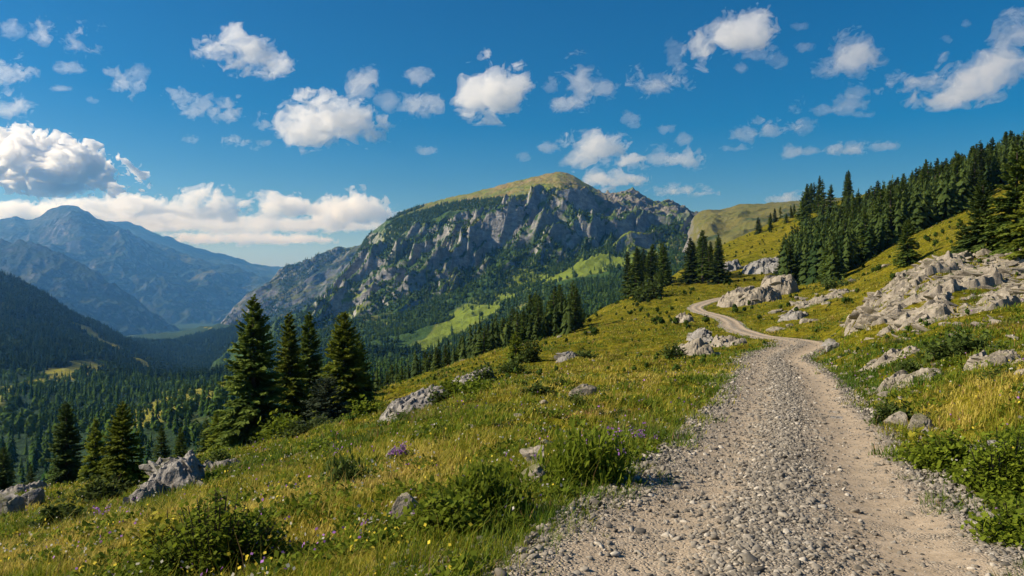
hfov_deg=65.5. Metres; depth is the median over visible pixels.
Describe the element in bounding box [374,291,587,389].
forest
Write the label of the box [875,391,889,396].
pale stone
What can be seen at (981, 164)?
spruce
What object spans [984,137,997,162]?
spruce
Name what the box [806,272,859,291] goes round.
shrub
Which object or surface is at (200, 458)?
shrub
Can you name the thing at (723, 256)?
spruce
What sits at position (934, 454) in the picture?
leafy plant
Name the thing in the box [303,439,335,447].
juniper
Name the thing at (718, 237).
spruce
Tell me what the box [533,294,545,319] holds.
spruce
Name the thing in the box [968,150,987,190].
spruce
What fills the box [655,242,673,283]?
spruce
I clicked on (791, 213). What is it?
spruce
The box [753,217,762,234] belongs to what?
spruce
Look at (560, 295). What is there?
spruce
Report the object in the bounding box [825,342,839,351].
boulder
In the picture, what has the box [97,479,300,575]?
bush
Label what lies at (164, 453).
spruce
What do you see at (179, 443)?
spruce
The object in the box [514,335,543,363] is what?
shrub
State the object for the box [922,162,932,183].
spruce
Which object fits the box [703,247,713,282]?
spruce
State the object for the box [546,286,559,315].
spruce
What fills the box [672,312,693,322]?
rock outcrop
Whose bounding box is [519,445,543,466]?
pale stone
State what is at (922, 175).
spruce
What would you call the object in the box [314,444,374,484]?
tussock
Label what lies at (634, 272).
spruce
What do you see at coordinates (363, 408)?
shrub
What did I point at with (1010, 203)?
spruce
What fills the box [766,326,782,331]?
pale stone
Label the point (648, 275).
spruce
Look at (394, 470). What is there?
wildflowers
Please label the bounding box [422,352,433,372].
spruce
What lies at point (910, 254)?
spruce
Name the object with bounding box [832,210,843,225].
spruce
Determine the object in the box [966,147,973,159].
spruce
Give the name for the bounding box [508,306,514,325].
spruce
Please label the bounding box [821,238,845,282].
spruce
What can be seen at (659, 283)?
spruce
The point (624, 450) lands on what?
heather
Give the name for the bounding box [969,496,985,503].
pale stone
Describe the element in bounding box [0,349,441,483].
forest
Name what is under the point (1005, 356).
rock outcrop
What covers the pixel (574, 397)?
juniper
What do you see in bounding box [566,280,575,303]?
spruce
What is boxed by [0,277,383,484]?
valley
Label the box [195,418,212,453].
spruce
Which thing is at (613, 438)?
flower clump
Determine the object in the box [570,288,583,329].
spruce
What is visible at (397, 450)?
flower clump
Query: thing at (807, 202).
spruce
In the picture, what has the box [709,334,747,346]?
rock outcrop
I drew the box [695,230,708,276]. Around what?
spruce
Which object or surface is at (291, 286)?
forest
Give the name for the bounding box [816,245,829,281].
spruce
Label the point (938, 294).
rock outcrop
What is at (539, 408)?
juniper
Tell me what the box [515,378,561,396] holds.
shrub
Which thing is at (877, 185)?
spruce
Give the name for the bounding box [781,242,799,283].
spruce
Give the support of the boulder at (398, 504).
on the hillside
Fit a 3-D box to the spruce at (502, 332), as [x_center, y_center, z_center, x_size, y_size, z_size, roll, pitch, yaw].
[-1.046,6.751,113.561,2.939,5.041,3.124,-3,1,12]
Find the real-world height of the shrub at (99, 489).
0.966 m
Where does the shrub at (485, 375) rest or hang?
on the hillside
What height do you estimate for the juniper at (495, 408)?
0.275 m
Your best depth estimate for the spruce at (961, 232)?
61.95 m
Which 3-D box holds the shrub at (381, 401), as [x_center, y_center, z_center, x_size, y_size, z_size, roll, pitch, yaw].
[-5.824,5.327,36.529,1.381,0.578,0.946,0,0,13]
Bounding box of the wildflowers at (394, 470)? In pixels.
[0,304,1023,575]
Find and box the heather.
[576,423,636,464]
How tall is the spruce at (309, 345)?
8.422 m
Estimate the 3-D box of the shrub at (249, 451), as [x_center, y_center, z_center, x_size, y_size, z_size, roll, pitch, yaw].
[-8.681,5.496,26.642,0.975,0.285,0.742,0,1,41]
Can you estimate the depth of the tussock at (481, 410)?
14.73 m
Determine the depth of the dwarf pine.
19.90 m
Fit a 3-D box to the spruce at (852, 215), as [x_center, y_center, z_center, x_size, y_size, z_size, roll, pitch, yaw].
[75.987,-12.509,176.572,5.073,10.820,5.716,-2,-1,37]
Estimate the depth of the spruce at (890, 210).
155.38 m
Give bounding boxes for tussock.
[131,511,177,527]
[219,466,256,478]
[269,489,285,498]
[301,524,377,561]
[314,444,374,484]
[466,404,491,419]
[512,424,542,434]
[529,387,647,490]
[530,417,559,425]
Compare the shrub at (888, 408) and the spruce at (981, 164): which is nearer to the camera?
the shrub at (888, 408)
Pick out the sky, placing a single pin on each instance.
(271, 133)
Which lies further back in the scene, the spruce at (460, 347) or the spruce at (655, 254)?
the spruce at (655, 254)
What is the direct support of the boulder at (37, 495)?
on the hillside
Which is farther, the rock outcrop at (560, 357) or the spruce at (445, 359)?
the spruce at (445, 359)
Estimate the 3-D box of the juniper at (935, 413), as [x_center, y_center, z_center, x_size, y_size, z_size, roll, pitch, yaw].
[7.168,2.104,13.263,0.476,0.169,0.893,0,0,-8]
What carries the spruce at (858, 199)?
on the hillside
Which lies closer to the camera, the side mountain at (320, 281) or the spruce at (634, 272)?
the spruce at (634, 272)
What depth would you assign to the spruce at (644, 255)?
209.55 m
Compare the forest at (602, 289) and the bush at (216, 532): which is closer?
the bush at (216, 532)
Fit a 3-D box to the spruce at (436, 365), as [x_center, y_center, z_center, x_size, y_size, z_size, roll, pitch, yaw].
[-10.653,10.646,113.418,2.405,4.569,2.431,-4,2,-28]
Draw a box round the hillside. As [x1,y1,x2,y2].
[0,181,1023,575]
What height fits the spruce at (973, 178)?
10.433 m
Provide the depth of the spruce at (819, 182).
348.56 m
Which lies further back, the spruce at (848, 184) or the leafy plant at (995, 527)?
the spruce at (848, 184)
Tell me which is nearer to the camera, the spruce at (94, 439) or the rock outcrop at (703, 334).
the spruce at (94, 439)
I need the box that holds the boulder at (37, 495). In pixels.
[21,488,45,507]
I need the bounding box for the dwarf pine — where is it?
[912,320,1017,363]
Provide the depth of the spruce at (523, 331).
114.41 m
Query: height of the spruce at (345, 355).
6.860 m
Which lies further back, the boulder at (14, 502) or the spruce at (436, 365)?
the spruce at (436, 365)
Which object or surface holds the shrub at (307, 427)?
on the hillside
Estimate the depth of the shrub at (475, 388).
23.97 m
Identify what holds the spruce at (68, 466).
on the hillside
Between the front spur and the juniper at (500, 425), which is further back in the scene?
the front spur
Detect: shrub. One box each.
[30,491,90,531]
[69,466,132,505]
[179,450,212,464]
[203,442,234,461]
[205,444,238,457]
[243,449,259,454]
[252,409,302,440]
[272,413,333,439]
[299,436,340,455]
[340,394,383,420]
[372,400,389,407]
[419,385,453,405]
[437,447,537,530]
[438,369,482,396]
[443,375,495,397]
[467,361,503,381]
[496,353,529,373]
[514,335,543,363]
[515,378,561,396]
[574,346,601,358]
[622,272,668,301]
[659,341,688,358]
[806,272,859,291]
[864,391,925,425]
[887,357,924,376]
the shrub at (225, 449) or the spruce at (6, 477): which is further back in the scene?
the spruce at (6, 477)
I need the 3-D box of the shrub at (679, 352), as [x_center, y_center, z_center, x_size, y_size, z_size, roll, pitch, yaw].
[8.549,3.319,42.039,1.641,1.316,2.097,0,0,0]
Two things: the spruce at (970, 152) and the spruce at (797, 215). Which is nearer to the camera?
the spruce at (970, 152)
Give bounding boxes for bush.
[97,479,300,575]
[952,418,1023,503]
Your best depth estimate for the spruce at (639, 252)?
199.06 m
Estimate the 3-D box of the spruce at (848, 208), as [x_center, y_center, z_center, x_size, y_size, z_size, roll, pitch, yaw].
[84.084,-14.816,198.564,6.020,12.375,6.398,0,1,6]
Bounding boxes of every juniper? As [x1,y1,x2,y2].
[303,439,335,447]
[387,410,407,420]
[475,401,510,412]
[489,419,526,427]
[511,401,559,417]
[516,378,528,385]
[545,375,583,385]
[557,390,596,405]
[598,407,632,417]
[924,408,947,417]
[976,366,1013,378]
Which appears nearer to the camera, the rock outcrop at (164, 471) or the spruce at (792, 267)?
the rock outcrop at (164, 471)
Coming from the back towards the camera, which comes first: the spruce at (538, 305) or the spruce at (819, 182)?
the spruce at (819, 182)
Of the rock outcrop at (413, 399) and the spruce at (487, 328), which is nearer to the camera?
the rock outcrop at (413, 399)
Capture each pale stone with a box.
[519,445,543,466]
[520,463,544,485]
[569,384,596,396]
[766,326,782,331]
[799,318,808,323]
[816,298,828,303]
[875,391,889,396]
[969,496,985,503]
[1013,369,1023,375]
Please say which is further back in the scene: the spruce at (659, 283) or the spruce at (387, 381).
the spruce at (659, 283)
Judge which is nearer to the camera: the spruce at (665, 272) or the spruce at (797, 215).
the spruce at (665, 272)
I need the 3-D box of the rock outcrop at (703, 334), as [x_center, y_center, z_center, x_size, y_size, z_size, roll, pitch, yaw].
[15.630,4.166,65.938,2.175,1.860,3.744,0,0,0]
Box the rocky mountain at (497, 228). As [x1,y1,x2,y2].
[210,172,698,368]
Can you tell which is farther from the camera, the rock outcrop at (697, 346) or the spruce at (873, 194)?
the spruce at (873, 194)
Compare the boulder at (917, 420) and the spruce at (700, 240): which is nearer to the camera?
the boulder at (917, 420)
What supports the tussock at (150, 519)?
on the hillside
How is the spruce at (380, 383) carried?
on the hillside
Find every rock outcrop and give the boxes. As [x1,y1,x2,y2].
[0,480,51,494]
[123,479,164,505]
[138,450,205,493]
[204,458,239,470]
[377,384,448,421]
[451,367,493,382]
[554,351,578,362]
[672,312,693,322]
[676,338,720,355]
[686,327,713,342]
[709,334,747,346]
[716,285,781,307]
[723,259,744,271]
[742,256,778,274]
[760,274,798,294]
[778,310,807,321]
[792,288,850,310]
[839,247,1023,339]
[860,346,919,370]
[875,367,942,391]
[964,349,1023,370]
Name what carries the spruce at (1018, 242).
on the hillside
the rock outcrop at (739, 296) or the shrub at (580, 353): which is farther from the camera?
the rock outcrop at (739, 296)
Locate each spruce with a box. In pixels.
[0,447,16,490]
[24,464,35,484]
[44,401,85,486]
[78,417,106,482]
[90,401,151,489]
[151,425,171,462]
[171,427,188,457]
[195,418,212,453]
[202,294,299,449]
[204,413,226,453]
[271,311,314,423]
[296,375,351,424]
[297,311,325,419]
[312,311,373,419]
[347,334,380,403]
[378,377,383,387]
[383,371,391,385]
[386,365,394,380]
[396,367,405,382]
[421,350,427,373]
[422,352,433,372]
[431,347,442,370]
[440,344,450,367]
[456,336,464,359]
[474,323,491,354]
[485,323,490,337]
[497,318,511,348]
[503,331,523,363]
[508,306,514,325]
[514,311,521,338]
[518,308,529,342]
[524,295,535,322]
[530,291,541,319]
[531,298,546,337]
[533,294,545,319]
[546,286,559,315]
[546,290,562,336]
[556,284,564,303]
[558,289,563,308]
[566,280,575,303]
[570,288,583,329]
[619,252,632,297]
[623,247,644,293]
[631,249,644,279]
[640,248,646,275]
[641,247,657,286]
[643,252,651,286]
[645,274,650,292]
[648,244,659,272]
[653,242,672,288]
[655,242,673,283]
[655,273,664,296]
[677,237,705,284]
[682,240,700,281]
[693,241,710,283]
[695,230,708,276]
[700,236,707,263]
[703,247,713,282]
[704,241,714,277]
[704,241,731,284]
[712,238,728,277]
[714,233,726,272]
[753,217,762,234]
[772,208,778,222]
[772,243,783,275]
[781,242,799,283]
[783,214,788,223]
[789,206,793,217]
[792,191,808,221]
[797,197,807,227]
[799,187,812,221]
[804,184,811,211]
[809,183,815,209]
[812,183,816,199]
[812,186,822,212]
[816,176,822,192]
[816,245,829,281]
[818,179,827,209]
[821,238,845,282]
[824,185,835,212]
[825,218,831,231]
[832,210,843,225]
[839,217,847,245]
[840,174,854,202]
[841,204,851,224]
[844,170,854,195]
[844,196,850,206]
[848,208,855,224]
[851,198,858,217]
[854,191,862,206]
[856,208,878,258]
[868,187,878,205]
[870,189,887,226]
[875,180,880,191]
[877,185,900,237]
[891,180,909,212]
[892,218,921,269]
[898,173,907,187]
[911,168,919,183]
[919,168,925,183]
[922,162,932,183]
[929,161,941,184]
[932,169,943,192]
[941,162,950,186]
[949,224,980,253]
[950,150,958,166]
[951,179,999,253]
[952,154,961,187]
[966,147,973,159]
[967,157,981,202]
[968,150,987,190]
[976,143,993,186]
[980,145,1023,256]
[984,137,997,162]
[985,147,997,174]
[995,148,1009,183]
[999,165,1023,259]
[1000,131,1013,147]
[1008,130,1015,144]
[1013,134,1023,162]
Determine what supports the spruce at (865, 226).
on the hillside
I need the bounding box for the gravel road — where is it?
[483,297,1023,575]
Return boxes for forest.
[0,270,429,380]
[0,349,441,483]
[0,371,234,423]
[220,248,353,324]
[268,185,690,362]
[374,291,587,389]
[776,132,1023,285]
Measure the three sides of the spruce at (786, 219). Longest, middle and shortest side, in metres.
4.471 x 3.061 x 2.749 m
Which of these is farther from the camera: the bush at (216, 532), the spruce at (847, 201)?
the spruce at (847, 201)
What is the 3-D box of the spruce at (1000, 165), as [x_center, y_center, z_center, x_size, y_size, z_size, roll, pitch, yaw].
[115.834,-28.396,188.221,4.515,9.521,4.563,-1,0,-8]
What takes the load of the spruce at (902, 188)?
on the hillside
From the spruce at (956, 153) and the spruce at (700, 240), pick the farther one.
the spruce at (956, 153)
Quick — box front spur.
[0,238,180,335]
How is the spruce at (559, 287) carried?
on the hillside
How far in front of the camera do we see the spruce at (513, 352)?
53.93 m
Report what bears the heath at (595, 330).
on the hillside
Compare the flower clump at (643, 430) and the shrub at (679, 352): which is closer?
the flower clump at (643, 430)
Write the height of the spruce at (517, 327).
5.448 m
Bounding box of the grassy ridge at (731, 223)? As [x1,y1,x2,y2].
[682,197,841,251]
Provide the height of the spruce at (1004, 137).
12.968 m
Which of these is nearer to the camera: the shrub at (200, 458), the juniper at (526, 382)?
the shrub at (200, 458)
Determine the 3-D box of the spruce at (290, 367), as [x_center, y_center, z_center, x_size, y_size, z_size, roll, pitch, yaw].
[-14.844,5.837,53.003,3.416,8.590,3.643,0,0,20]
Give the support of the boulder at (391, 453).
on the hillside
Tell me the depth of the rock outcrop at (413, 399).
24.88 m
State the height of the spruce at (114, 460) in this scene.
2.461 m
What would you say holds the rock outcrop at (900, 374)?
on the hillside
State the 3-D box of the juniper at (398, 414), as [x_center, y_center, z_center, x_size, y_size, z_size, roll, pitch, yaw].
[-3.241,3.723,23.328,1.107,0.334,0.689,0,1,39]
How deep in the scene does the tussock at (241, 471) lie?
13.39 m
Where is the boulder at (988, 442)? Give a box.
[985,440,1002,448]
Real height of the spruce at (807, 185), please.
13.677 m
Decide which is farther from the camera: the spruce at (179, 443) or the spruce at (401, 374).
the spruce at (401, 374)
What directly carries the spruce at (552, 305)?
on the hillside
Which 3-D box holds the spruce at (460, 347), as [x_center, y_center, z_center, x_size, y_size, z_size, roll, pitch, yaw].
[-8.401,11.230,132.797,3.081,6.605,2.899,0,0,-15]
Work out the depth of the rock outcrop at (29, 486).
39.41 m
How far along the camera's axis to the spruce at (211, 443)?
51.78 m
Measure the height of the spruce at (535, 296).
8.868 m
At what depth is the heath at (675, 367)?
37.51 m
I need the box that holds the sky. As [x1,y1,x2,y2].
[0,0,1023,266]
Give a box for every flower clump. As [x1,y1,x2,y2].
[388,440,407,458]
[586,426,625,459]
[626,422,657,446]
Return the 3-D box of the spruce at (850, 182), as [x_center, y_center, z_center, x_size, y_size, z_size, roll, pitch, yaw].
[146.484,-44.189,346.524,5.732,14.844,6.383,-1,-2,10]
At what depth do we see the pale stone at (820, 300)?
96.05 m
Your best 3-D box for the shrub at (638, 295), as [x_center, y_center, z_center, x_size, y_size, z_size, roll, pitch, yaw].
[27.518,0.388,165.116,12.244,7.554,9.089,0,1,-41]
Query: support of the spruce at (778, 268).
on the hillside
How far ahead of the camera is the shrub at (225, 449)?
29.54 m
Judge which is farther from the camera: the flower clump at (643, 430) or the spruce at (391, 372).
the spruce at (391, 372)
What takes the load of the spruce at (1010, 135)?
on the hillside
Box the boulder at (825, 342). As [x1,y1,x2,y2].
[821,338,835,345]
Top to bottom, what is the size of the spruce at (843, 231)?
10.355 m
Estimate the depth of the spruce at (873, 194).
212.49 m
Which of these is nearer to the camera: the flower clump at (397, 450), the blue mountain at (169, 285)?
the flower clump at (397, 450)
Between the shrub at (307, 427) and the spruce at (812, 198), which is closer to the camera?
the shrub at (307, 427)
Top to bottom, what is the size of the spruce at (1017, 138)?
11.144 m
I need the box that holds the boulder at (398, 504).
[390,492,418,519]
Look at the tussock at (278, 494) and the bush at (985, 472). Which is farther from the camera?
the tussock at (278, 494)
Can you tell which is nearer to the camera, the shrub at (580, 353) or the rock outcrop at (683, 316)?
the shrub at (580, 353)
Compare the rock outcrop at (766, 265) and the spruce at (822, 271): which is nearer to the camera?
the spruce at (822, 271)
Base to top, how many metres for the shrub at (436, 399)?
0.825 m
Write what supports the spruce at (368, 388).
on the hillside
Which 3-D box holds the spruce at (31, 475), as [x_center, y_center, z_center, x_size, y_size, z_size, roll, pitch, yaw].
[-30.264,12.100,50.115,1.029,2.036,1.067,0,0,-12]
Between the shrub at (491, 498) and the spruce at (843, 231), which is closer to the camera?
the shrub at (491, 498)
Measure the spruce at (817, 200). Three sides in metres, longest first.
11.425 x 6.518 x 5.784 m
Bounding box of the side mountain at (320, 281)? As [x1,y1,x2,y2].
[221,245,360,324]
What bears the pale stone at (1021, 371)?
on the hillside
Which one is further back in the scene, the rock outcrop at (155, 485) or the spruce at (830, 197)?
the spruce at (830, 197)
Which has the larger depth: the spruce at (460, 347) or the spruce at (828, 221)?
the spruce at (828, 221)
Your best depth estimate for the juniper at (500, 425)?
13.13 m
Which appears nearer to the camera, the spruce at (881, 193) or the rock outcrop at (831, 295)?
the rock outcrop at (831, 295)
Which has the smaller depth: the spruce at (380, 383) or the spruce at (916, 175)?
the spruce at (380, 383)
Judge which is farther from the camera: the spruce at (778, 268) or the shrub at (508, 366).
the spruce at (778, 268)
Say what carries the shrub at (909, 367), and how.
on the hillside
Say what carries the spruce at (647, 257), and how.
on the hillside
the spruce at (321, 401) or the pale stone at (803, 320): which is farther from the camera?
the pale stone at (803, 320)
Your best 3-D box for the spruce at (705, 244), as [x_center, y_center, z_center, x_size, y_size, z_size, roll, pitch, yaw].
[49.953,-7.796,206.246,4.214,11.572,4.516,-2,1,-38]
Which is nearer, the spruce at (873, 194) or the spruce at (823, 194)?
the spruce at (873, 194)
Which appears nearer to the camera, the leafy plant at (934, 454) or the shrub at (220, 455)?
the leafy plant at (934, 454)
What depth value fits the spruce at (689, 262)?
201.44 m
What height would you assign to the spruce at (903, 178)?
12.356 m
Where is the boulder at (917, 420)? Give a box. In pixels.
[907,413,933,432]
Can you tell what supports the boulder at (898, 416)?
on the hillside
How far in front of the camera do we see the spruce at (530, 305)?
124.37 m
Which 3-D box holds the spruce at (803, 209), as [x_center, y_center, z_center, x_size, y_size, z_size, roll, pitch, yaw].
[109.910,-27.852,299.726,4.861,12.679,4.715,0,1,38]
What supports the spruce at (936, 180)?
on the hillside
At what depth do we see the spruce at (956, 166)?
183.72 m
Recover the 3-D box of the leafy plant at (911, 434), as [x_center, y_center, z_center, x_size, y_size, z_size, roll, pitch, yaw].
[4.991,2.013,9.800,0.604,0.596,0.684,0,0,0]
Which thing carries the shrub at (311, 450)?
on the hillside
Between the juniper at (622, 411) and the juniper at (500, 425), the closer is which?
the juniper at (500, 425)
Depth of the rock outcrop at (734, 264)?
229.94 m
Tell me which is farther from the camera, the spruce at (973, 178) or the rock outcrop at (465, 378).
the spruce at (973, 178)
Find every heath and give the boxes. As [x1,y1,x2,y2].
[337,256,1018,422]
[524,178,1015,344]
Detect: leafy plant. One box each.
[124,503,187,560]
[392,484,499,547]
[885,418,993,478]
[891,426,940,454]
[960,490,1023,547]
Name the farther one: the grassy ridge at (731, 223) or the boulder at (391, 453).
the grassy ridge at (731, 223)
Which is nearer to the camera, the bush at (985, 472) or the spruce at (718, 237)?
the bush at (985, 472)
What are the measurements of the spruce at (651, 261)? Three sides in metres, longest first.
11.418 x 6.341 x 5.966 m
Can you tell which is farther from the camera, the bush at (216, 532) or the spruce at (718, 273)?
the spruce at (718, 273)
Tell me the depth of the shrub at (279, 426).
40.54 m
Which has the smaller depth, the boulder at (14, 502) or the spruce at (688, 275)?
the boulder at (14, 502)
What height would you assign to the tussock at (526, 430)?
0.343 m
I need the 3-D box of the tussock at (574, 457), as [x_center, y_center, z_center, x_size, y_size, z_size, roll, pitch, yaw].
[0.725,1.537,7.617,1.142,1.245,1.125,0,0,0]
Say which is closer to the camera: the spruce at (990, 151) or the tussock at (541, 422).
the tussock at (541, 422)
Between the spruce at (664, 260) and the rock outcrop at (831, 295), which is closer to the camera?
the rock outcrop at (831, 295)
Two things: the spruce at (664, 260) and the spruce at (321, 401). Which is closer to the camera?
the spruce at (321, 401)
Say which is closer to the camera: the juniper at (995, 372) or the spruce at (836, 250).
the juniper at (995, 372)
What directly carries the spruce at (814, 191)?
on the hillside
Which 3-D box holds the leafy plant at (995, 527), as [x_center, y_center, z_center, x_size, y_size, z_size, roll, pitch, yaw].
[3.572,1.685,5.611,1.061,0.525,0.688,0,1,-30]
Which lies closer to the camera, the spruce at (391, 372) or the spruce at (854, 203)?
the spruce at (391, 372)
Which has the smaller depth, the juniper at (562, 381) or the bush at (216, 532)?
the bush at (216, 532)
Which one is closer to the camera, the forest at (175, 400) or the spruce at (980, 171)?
the spruce at (980, 171)
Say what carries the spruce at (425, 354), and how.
on the hillside
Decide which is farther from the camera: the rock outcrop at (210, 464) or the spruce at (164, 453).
the spruce at (164, 453)
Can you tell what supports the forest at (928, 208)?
on the hillside
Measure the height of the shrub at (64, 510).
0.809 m
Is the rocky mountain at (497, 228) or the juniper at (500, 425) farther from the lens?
the rocky mountain at (497, 228)
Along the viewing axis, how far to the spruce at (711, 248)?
203.42 m
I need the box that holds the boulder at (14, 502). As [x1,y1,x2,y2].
[0,492,25,514]
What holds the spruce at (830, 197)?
on the hillside
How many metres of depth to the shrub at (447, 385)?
25.75 m
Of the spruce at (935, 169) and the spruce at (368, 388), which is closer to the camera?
the spruce at (368, 388)
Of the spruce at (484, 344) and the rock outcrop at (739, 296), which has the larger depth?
the rock outcrop at (739, 296)
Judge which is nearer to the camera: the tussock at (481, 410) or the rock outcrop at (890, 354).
the tussock at (481, 410)
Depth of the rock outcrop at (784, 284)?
138.04 m
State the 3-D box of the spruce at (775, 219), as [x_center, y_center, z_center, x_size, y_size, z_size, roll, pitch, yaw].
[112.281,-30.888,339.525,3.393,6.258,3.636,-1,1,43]
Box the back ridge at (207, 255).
[106,221,282,277]
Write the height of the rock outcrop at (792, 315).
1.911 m
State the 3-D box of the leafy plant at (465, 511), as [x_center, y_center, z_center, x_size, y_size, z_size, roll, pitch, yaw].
[-0.468,1.653,5.699,0.777,0.503,0.990,0,0,0]
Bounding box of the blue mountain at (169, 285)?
[0,205,271,324]
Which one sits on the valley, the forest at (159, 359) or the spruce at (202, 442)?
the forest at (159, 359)
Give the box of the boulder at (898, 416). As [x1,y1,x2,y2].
[883,411,907,427]
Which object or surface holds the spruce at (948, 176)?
on the hillside
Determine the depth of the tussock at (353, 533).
5.67 m
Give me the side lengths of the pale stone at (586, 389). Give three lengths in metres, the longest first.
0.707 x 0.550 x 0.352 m
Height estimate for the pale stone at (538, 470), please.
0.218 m
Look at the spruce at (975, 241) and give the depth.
59.75 m
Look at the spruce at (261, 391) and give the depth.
47.41 m
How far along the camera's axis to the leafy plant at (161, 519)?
6.29 m
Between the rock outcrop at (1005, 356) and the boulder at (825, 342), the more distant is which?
the boulder at (825, 342)
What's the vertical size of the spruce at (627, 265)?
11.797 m
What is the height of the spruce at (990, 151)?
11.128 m

